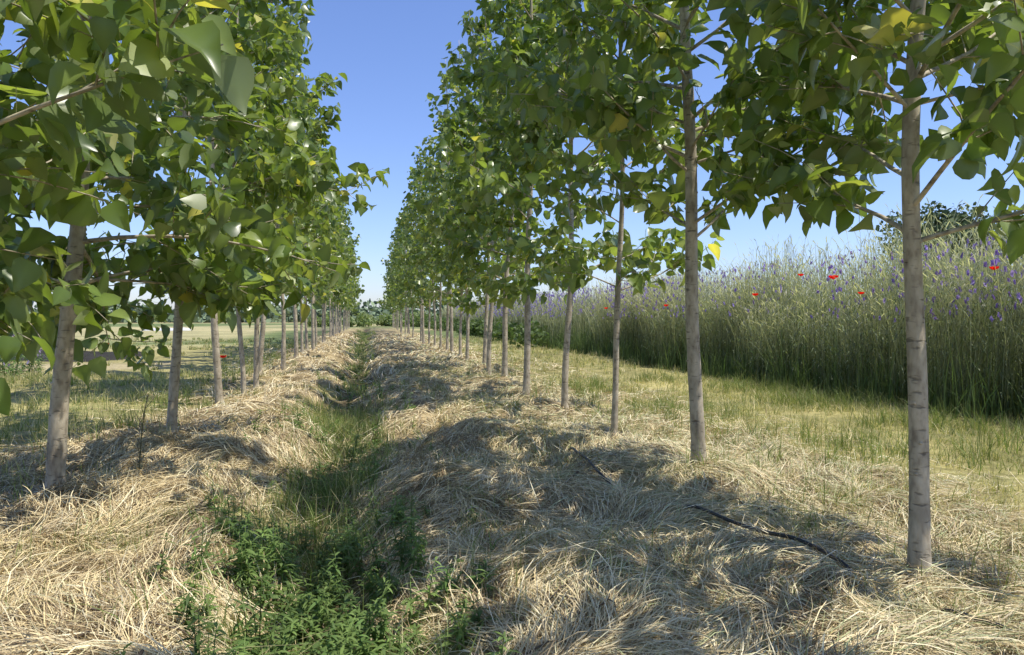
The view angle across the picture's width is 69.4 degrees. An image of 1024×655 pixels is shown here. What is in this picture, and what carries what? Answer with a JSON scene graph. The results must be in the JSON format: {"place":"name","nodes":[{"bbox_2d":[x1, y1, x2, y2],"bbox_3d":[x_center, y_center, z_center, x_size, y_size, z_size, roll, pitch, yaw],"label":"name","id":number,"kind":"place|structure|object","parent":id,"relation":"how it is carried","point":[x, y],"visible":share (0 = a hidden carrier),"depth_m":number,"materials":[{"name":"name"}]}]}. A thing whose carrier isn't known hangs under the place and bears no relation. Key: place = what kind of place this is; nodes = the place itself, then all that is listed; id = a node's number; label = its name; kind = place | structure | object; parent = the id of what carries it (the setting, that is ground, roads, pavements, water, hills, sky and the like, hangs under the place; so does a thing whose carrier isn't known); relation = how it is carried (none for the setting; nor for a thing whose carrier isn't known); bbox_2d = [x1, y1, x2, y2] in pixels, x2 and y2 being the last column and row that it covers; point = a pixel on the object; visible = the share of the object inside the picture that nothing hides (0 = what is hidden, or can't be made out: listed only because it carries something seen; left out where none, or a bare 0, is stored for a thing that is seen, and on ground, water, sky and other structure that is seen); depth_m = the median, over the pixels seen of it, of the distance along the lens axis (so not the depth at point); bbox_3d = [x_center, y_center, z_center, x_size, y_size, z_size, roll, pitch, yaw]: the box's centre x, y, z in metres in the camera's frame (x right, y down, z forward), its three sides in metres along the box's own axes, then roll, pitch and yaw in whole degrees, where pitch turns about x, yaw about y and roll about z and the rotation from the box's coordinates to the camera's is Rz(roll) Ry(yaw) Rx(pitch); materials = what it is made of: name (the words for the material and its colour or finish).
{"place":"outdoors","nodes":[
{"label":"outdoors","id":0,"kind":"place"},
{"bbox_2d":[143,328,190,330],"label":"fleece crop tunnel","id":1,"kind":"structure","parent":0,"point":[171,329],"depth_m":60.01,"materials":[{"name":"white fabric"}]},
{"bbox_2d":[0,322,1023,654],"bbox_3d":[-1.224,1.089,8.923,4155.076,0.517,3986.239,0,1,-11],"label":"ground","id":2,"kind":"structure","parent":0,"point":[198,358],"depth_m":7.12,"materials":[{"name":"plant"}]},
{"bbox_2d":[0,334,46,375],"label":"purple flowering bush","id":3,"kind":"object","parent":2,"relation":"on","point":[7,369],"visible":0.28,"depth_m":14.39,"materials":[{"name":"green plant"}]},
{"bbox_2d":[0,350,141,361],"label":"black mulch film sheet","id":4,"kind":"object","parent":2,"relation":"on","point":[108,356],"visible":0.21,"depth_m":20.24,"materials":[{"name":"plastic"}]},
{"bbox_2d":[0,0,254,292],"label":"poplar tree","id":5,"kind":"object","parent":2,"relation":"on","point":[128,79],"visible":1,"depth_m":2.30,"materials":[{"name":"green plant"}]},
{"bbox_2d":[0,0,370,493],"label":"poplar tree","id":6,"kind":"object","parent":2,"relation":"on","point":[195,214],"visible":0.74,"depth_m":4.64,"materials":[{"name":"green plant"}]},
{"bbox_2d":[37,0,389,434],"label":"poplar tree","id":7,"kind":"object","parent":2,"relation":"on","point":[294,181],"visible":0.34,"depth_m":6.99,"materials":[{"name":"green plant"}]},
{"bbox_2d":[145,0,311,403],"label":"poplar tree","id":8,"kind":"object","parent":2,"relation":"on","point":[286,39],"visible":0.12,"depth_m":10.29,"materials":[{"name":"green plant"}]},
{"bbox_2d":[167,0,330,394],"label":"poplar tree","id":9,"kind":"object","parent":2,"relation":"on","point":[279,56],"visible":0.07,"depth_m":11.13,"materials":[{"name":"green plant"}]},
{"bbox_2d":[228,0,312,374],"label":"poplar tree","id":10,"kind":"object","parent":2,"relation":"on","point":[279,75],"visible":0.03,"depth_m":14.48,"materials":[{"name":"green plant"}]},
{"bbox_2d":[203,0,347,388],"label":"poplar tree","id":11,"kind":"object","parent":2,"relation":"on","point":[320,223],"visible":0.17,"depth_m":12.52,"materials":[{"name":"green plant"}]},
{"bbox_2d":[254,4,330,369],"bbox_3d":[-5.069,-3.036,16.493,2.413,8.358,2.033,-1,1,-31],"label":"poplar tree","id":12,"kind":"object","parent":2,"relation":"on","point":[283,348],"visible":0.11,"depth_m":16.52,"materials":[{"name":"green plant"}]},
{"bbox_2d":[275,86,339,352],"bbox_3d":[-6.243,-3.210,21.678,2.329,8.337,2.636,0,1,-16],"label":"poplar tree","id":13,"kind":"object","parent":2,"relation":"on","point":[334,223],"visible":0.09,"depth_m":21.91,"materials":[{"name":"green plant"}]},
{"bbox_2d":[255,13,362,358],"bbox_3d":[-5.306,-3.379,18.430,2.698,8.941,2.652,0,1,5],"label":"poplar tree","id":14,"kind":"object","parent":2,"relation":"on","point":[352,270],"visible":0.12,"depth_m":18.49,"materials":[{"name":"green plant"}]},
{"bbox_2d":[275,66,351,319],"bbox_3d":[-5.791,-3.225,20.457,2.997,8.418,2.432,0,1,14],"label":"poplar tree","id":15,"kind":"object","parent":2,"relation":"on","point":[339,255],"visible":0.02,"depth_m":20.25,"materials":[{"name":"green plant"}]},
{"bbox_2d":[286,116,342,348],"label":"poplar tree","id":16,"kind":"object","parent":2,"relation":"on","point":[323,293],"visible":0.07,"depth_m":26.84,"materials":[{"name":"green plant"}]},
{"bbox_2d":[111,343,520,654],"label":"furrow weeds","id":17,"kind":"object","parent":2,"relation":"on","point":[347,633],"visible":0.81,"depth_m":3.38,"materials":[{"name":"green plant"}]},
{"bbox_2d":[285,127,349,350],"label":"poplar tree","id":18,"kind":"object","parent":2,"relation":"on","point":[336,237],"visible":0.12,"depth_m":23.41,"materials":[{"name":"green plant"}]},
{"bbox_2d":[306,118,340,346],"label":"poplar tree","id":19,"kind":"object","parent":2,"relation":"on","point":[315,316],"visible":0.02,"depth_m":28.19,"materials":[{"name":"green plant"}]},
{"bbox_2d":[306,93,352,350],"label":"poplar tree","id":20,"kind":"object","parent":2,"relation":"on","point":[336,210],"visible":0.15,"depth_m":25.00,"materials":[{"name":"green plant"}]},
{"bbox_2d":[308,171,354,343],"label":"poplar tree","id":21,"kind":"object","parent":2,"relation":"on","point":[343,258],"visible":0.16,"depth_m":30.10,"materials":[{"name":"green plant"}]},
{"bbox_2d":[316,171,355,342],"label":"poplar tree","id":22,"kind":"object","parent":2,"relation":"on","point":[339,291],"visible":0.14,"depth_m":32.33,"materials":[{"name":"green plant"}]},
{"bbox_2d":[320,178,351,304],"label":"poplar tree","id":23,"kind":"object","parent":2,"relation":"on","point":[348,285],"visible":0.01,"depth_m":34.13,"materials":[{"name":"green plant"}]},
{"bbox_2d":[319,217,356,335],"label":"poplar tree","id":24,"kind":"object","parent":2,"relation":"on","point":[342,293],"visible":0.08,"depth_m":41.29,"materials":[{"name":"green plant"}]},
{"bbox_2d":[325,183,355,336],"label":"poplar tree","id":25,"kind":"object","parent":2,"relation":"on","point":[353,246],"visible":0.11,"depth_m":38.66,"materials":[{"name":"green plant"}]},
{"bbox_2d":[327,186,361,333],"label":"poplar tree","id":26,"kind":"object","parent":2,"relation":"on","point":[358,235],"visible":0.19,"depth_m":43.71,"materials":[{"name":"green plant"}]},
{"bbox_2d":[324,177,364,339],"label":"poplar tree","id":27,"kind":"object","parent":2,"relation":"on","point":[357,291],"visible":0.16,"depth_m":36.55,"materials":[{"name":"green plant"}]},
{"bbox_2d":[331,230,358,330],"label":"poplar tree","id":28,"kind":"object","parent":2,"relation":"on","point":[348,302],"visible":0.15,"depth_m":57.66,"materials":[{"name":"green plant"}]},
{"bbox_2d":[335,205,355,333],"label":"poplar tree","id":29,"kind":"object","parent":2,"relation":"on","point":[344,215],"visible":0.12,"depth_m":46.41,"materials":[{"name":"green plant"}]},
{"bbox_2d":[337,220,356,331],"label":"poplar tree","id":30,"kind":"object","parent":2,"relation":"on","point":[351,281],"visible":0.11,"depth_m":52.86,"materials":[{"name":"green plant"}]},
{"bbox_2d":[338,203,360,332],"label":"poplar tree","id":31,"kind":"object","parent":2,"relation":"on","point":[348,223],"visible":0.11,"depth_m":49.10,"materials":[{"name":"green plant"}]},
{"bbox_2d":[343,275,357,316],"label":"poplar tree","id":32,"kind":"object","parent":2,"relation":"on","point":[348,305],"visible":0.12,"depth_m":61.24,"materials":[{"name":"green plant"}]},
{"bbox_2d":[341,275,361,327],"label":"poplar tree","id":33,"kind":"object","parent":2,"relation":"on","point":[359,276],"visible":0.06,"depth_m":69.82,"materials":[{"name":"green plant"}]},
{"bbox_2d":[345,244,359,329],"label":"poplar tree","id":34,"kind":"object","parent":2,"relation":"on","point":[351,309],"visible":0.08,"depth_m":63.88,"materials":[{"name":"green plant"}]},
{"bbox_2d":[345,278,360,328],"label":"poplar tree","id":35,"kind":"object","parent":2,"relation":"on","point":[345,310],"visible":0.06,"depth_m":66.38,"materials":[{"name":"green plant"}]},
{"bbox_2d":[349,258,360,327],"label":"poplar tree","id":36,"kind":"object","parent":2,"relation":"on","point":[355,309],"visible":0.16,"depth_m":73.24,"materials":[{"name":"green plant"}]},
{"bbox_2d":[307,310,437,326],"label":"hedge","id":37,"kind":"object","parent":2,"relation":"on","point":[363,319],"visible":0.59,"depth_m":80.25,"materials":[{"name":"green plant"}]},
{"bbox_2d":[380,241,393,327],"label":"poplar tree","id":38,"kind":"object","parent":2,"relation":"on","point":[385,278],"visible":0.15,"depth_m":69.04,"materials":[{"name":"green plant"}]},
{"bbox_2d":[383,288,395,327],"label":"poplar tree","id":39,"kind":"object","parent":2,"relation":"on","point":[392,312],"visible":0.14,"depth_m":66.02,"materials":[{"name":"green plant"}]},
{"bbox_2d":[377,232,404,328],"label":"poplar tree","id":40,"kind":"object","parent":2,"relation":"on","point":[379,302],"visible":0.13,"depth_m":60.84,"materials":[{"name":"green plant"}]},
{"bbox_2d":[383,240,399,329],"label":"poplar tree","id":41,"kind":"object","parent":2,"relation":"on","point":[391,284],"visible":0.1,"depth_m":57.37,"materials":[{"name":"green plant"}]},
{"bbox_2d":[381,215,404,332],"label":"poplar tree","id":42,"kind":"object","parent":2,"relation":"on","point":[390,269],"visible":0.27,"depth_m":52.67,"materials":[{"name":"green plant"}]},
{"bbox_2d":[383,229,406,331],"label":"poplar tree","id":43,"kind":"object","parent":2,"relation":"on","point":[390,304],"visible":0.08,"depth_m":54.96,"materials":[{"name":"green plant"}]},
{"bbox_2d":[383,203,417,333],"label":"poplar tree","id":44,"kind":"object","parent":2,"relation":"on","point":[395,265],"visible":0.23,"depth_m":41.88,"materials":[{"name":"green plant"}]},
{"bbox_2d":[387,207,414,333],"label":"poplar tree","id":45,"kind":"object","parent":2,"relation":"on","point":[389,264],"visible":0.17,"depth_m":46.74,"materials":[{"name":"green plant"}]},
{"bbox_2d":[389,222,414,308],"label":"poplar tree","id":46,"kind":"object","parent":2,"relation":"on","point":[395,268],"visible":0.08,"depth_m":49.72,"materials":[{"name":"green plant"}]},
{"bbox_2d":[391,226,414,333],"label":"poplar tree","id":47,"kind":"object","parent":2,"relation":"on","point":[402,292],"visible":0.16,"depth_m":44.58,"materials":[{"name":"green plant"}]},
{"bbox_2d":[387,198,431,337],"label":"poplar tree","id":48,"kind":"object","parent":2,"relation":"on","point":[393,254],"visible":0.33,"depth_m":38.06,"materials":[{"name":"green plant"}]},
{"bbox_2d":[394,169,436,292],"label":"poplar tree","id":49,"kind":"object","parent":2,"relation":"on","point":[396,272],"visible":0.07,"depth_m":34.54,"materials":[{"name":"green plant"}]},
{"bbox_2d":[395,169,437,341],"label":"poplar tree","id":50,"kind":"object","parent":2,"relation":"on","point":[410,187],"visible":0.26,"depth_m":32.17,"materials":[{"name":"green plant"}]},
{"bbox_2d":[396,146,440,342],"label":"poplar tree","id":51,"kind":"object","parent":2,"relation":"on","point":[406,237],"visible":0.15,"depth_m":30.06,"materials":[{"name":"green plant"}]},
{"bbox_2d":[393,156,445,345],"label":"poplar tree","id":52,"kind":"object","parent":2,"relation":"on","point":[426,301],"visible":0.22,"depth_m":28.42,"materials":[{"name":"green plant"}]},
{"bbox_2d":[398,137,456,345],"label":"poplar tree","id":53,"kind":"object","parent":2,"relation":"on","point":[410,242],"visible":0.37,"depth_m":26.58,"materials":[{"name":"green plant"}]},
{"bbox_2d":[403,110,456,347],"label":"poplar tree","id":54,"kind":"object","parent":2,"relation":"on","point":[421,259],"visible":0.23,"depth_m":24.52,"materials":[{"name":"green plant"}]},
{"bbox_2d":[398,112,465,352],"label":"poplar tree","id":55,"kind":"object","parent":2,"relation":"on","point":[408,285],"visible":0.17,"depth_m":23.11,"materials":[{"name":"green plant"}]},
{"bbox_2d":[404,59,460,353],"bbox_3d":[-1.776,-3.402,21.564,2.134,8.773,2.533,-1,1,-38],"label":"poplar tree","id":56,"kind":"object","parent":2,"relation":"on","point":[425,236],"visible":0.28,"depth_m":21.60,"materials":[{"name":"green plant"}]},
{"bbox_2d":[415,89,490,355],"bbox_3d":[-1.238,-2.744,19.703,2.244,7.339,2.472,0,1,-28],"label":"poplar tree","id":57,"kind":"object","parent":2,"relation":"on","point":[439,273],"visible":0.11,"depth_m":19.62,"materials":[{"name":"green plant"}]},
{"bbox_2d":[414,42,514,361],"bbox_3d":[-1.207,-2.976,18.048,2.495,7.891,2.204,1,1,35],"label":"poplar tree","id":58,"kind":"object","parent":2,"relation":"on","point":[444,180],"visible":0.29,"depth_m":17.89,"materials":[{"name":"green plant"}]},
{"bbox_2d":[403,0,563,374],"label":"poplar tree","id":59,"kind":"object","parent":2,"relation":"on","point":[456,134],"visible":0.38,"depth_m":14.26,"materials":[{"name":"green plant"}]},
{"bbox_2d":[442,30,526,364],"bbox_3d":[-0.470,-2.766,15.918,2.135,7.580,2.400,0,1,-18],"label":"poplar tree","id":60,"kind":"object","parent":2,"relation":"on","point":[484,302],"visible":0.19,"depth_m":15.78,"materials":[{"name":"green plant"}]},
{"bbox_2d":[424,316,550,347],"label":"shrubs","id":61,"kind":"object","parent":2,"relation":"on","point":[476,326],"visible":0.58,"depth_m":33.37,"materials":[{"name":"green leaf foliage"}]},
{"bbox_2d":[433,0,580,376],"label":"poplar tree","id":62,"kind":"object","parent":2,"relation":"on","point":[468,203],"visible":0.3,"depth_m":12.10,"materials":[{"name":"green plant"}]},
{"bbox_2d":[0,332,1023,654],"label":"hay mulch","id":63,"kind":"object","parent":2,"relation":"on","point":[580,528],"visible":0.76,"depth_m":3.93,"materials":[{"name":"beige plant"}]},
{"bbox_2d":[134,393,157,470],"bbox_3d":[-2.777,0.842,5.578,0.175,0.687,0.164,0,1,-11],"label":"dry weed stalk","id":64,"kind":"object","parent":63,"relation":"on","point":[140,442],"visible":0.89,"depth_m":5.59,"materials":[{"name":"brown plant"}]},
{"bbox_2d":[1,384,1023,654],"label":"fallen twigs","id":65,"kind":"object","parent":2,"relation":"on","point":[345,468],"visible":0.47,"depth_m":4.30,"materials":[{"name":"brown wood"}]},
{"bbox_2d":[29,296,1013,322],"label":"distant tree line","id":66,"kind":"object","parent":2,"relation":"on","point":[375,311],"visible":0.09,"depth_m":133.59,"materials":[{"name":"green plant"}]},
{"bbox_2d":[438,0,616,397],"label":"poplar tree","id":67,"kind":"object","parent":2,"relation":"on","point":[526,289],"visible":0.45,"depth_m":10.79,"materials":[{"name":"green plant"}]},
{"bbox_2d":[435,1,684,409],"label":"poplar tree","id":68,"kind":"object","parent":2,"relation":"on","point":[491,174],"visible":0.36,"depth_m":9.22,"materials":[{"name":"green plant"}]},
{"bbox_2d":[526,0,724,436],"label":"poplar tree","id":69,"kind":"object","parent":2,"relation":"on","point":[574,277],"visible":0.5,"depth_m":6.84,"materials":[{"name":"green plant"}]},
{"bbox_2d":[480,0,904,466],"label":"poplar tree","id":70,"kind":"object","parent":2,"relation":"on","point":[618,104],"visible":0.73,"depth_m":5.14,"materials":[{"name":"green plant"}]},
{"bbox_2d":[750,293,757,366],"bbox_3d":[4.338,0.210,13.303,0.174,1.648,0.163,0,1,14],"label":"red poppy","id":71,"kind":"object","parent":2,"relation":"on","point":[755,294],"visible":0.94,"depth_m":13.30,"materials":[{"name":"green plant"}]},
{"bbox_2d":[563,447,1018,634],"bbox_3d":[0.784,1.083,5.722,0.597,0.267,6.880,0,1,-12],"label":"drip irrigation hose","id":72,"kind":"object","parent":2,"relation":"on","point":[805,542],"visible":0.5,"depth_m":3.53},
{"bbox_2d":[798,274,807,371],"bbox_3d":[4.784,0.069,12.137,0.205,1.895,0.110,0,1,-24],"label":"red poppy","id":73,"kind":"object","parent":2,"relation":"on","point":[803,325],"visible":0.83,"depth_m":12.10,"materials":[{"name":"green plant"}]},
{"bbox_2d":[829,275,843,392],"bbox_3d":[4.772,0.128,10.858,0.234,1.782,0.132,0,1,10],"label":"red poppy","id":74,"kind":"object","parent":2,"relation":"on","point":[834,276],"visible":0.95,"depth_m":10.84,"materials":[{"name":"green plant"}]},
{"bbox_2d":[663,0,1023,579],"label":"poplar tree","id":75,"kind":"object","parent":2,"relation":"on","point":[986,37],"visible":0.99,"depth_m":3.32,"materials":[{"name":"green plant"}]},
{"bbox_2d":[856,292,871,388],"bbox_3d":[4.923,0.260,10.323,0.235,1.512,0.094,0,1,19],"label":"red poppy","id":76,"kind":"object","parent":2,"relation":"on","point":[860,345],"visible":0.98,"depth_m":10.31,"materials":[{"name":"green plant"}]},
{"bbox_2d":[878,225,1006,295],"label":"background tree","id":77,"kind":"object","parent":2,"relation":"on","point":[901,250],"depth_m":70.48,"materials":[{"name":"green plant"}]},
{"bbox_2d":[875,201,1022,302],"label":"background tree","id":78,"kind":"object","parent":2,"relation":"on","point":[961,216],"visible":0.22,"depth_m":58.20,"materials":[{"name":"green plant"}]},
{"bbox_2d":[981,266,999,416],"bbox_3d":[5.417,0.181,8.405,0.100,1.740,0.228,-1,1,-42],"label":"red poppy","id":79,"kind":"object","parent":2,"relation":"on","point":[993,268],"visible":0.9,"depth_m":8.40,"materials":[{"name":"green plant"}]},
{"bbox_2d":[0,0,1023,311],"label":"sky","id":80,"kind":"structure","parent":0,"point":[390,53],"materials":[{"name":"blue"}]},
{"bbox_2d":[437,194,1023,424],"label":"rye field","id":81,"kind":"structure","parent":0,"point":[958,346],"depth_m":12.02,"materials":[{"name":"green plant"}]},
{"bbox_2d":[455,236,1023,321],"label":"purple vetch flowers","id":82,"kind":"object","parent":81,"relation":"on","point":[1019,296],"visible":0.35,"depth_m":11.54,"materials":[{"name":"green plant"}]}
]}

